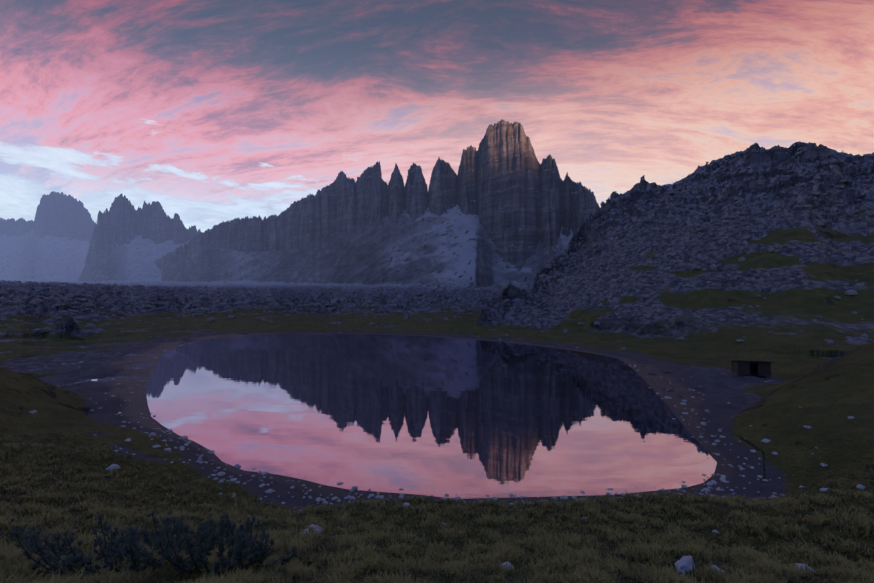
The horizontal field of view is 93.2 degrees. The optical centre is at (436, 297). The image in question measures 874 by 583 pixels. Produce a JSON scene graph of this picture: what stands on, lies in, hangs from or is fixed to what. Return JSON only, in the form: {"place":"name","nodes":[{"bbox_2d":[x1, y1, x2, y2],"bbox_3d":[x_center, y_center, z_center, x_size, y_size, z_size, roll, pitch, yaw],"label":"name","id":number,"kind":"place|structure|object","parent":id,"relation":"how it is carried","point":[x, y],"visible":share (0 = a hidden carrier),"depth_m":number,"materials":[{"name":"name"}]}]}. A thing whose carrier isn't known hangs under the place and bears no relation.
{"place":"outdoors","nodes":[
{"label":"outdoors","id":0,"kind":"place"},
{"bbox_2d":[27,334,716,498],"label":"water","id":1,"kind":"structure","parent":0,"point":[443,416],"depth_m":46.92,"materials":[{"name":"pink liquid"}]},
{"bbox_2d":[0,119,873,582],"bbox_3d":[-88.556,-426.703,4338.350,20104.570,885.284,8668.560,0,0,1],"label":"terrain","id":2,"kind":"structure","parent":0,"point":[500,209],"depth_m":178.24,"materials":[{"name":"grey stone"}]},
{"bbox_2d":[8,508,297,580],"bbox_3d":[-5.137,4.609,7.875,3.958,3.123,5.372,0,0,-36],"label":"shrub","id":3,"kind":"object","parent":2,"relation":"on","point":[247,542],"depth_m":6.47,"materials":[{"name":"green plant"}]},
{"bbox_2d":[0,406,873,582],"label":"grass","id":4,"kind":"structure","parent":2,"relation":"on","point":[568,564],"depth_m":12.98,"materials":[{"name":"green plant"}]},
{"bbox_2d":[0,143,873,387],"bbox_3d":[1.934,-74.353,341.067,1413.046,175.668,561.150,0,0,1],"label":"rocks","id":5,"kind":"object","parent":2,"relation":"on","point":[52,295],"visible":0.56,"depth_m":270.05,"materials":[{"name":"grey stone"}]},
{"bbox_2d":[29,410,865,574],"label":"rocks","id":6,"kind":"object","parent":2,"relation":"on","point":[683,563],"visible":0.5,"depth_m":10.67,"materials":[{"name":"grey stone"}]},
{"bbox_2d":[49,341,854,511],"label":"shore rocks","id":7,"kind":"object","parent":2,"relation":"on","point":[707,489],"depth_m":29.85,"materials":[{"name":"grey stone"}]},
{"bbox_2d":[730,360,771,377],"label":"hut","id":8,"kind":"object","parent":2,"relation":"on","point":[763,368],"visible":1,"depth_m":65.71,"materials":[{"name":"grey stone"}]},
{"bbox_2d":[0,0,873,231],"label":"sky","id":9,"kind":"structure","parent":0,"point":[213,112],"materials":[{"name":"pink"}]}
]}

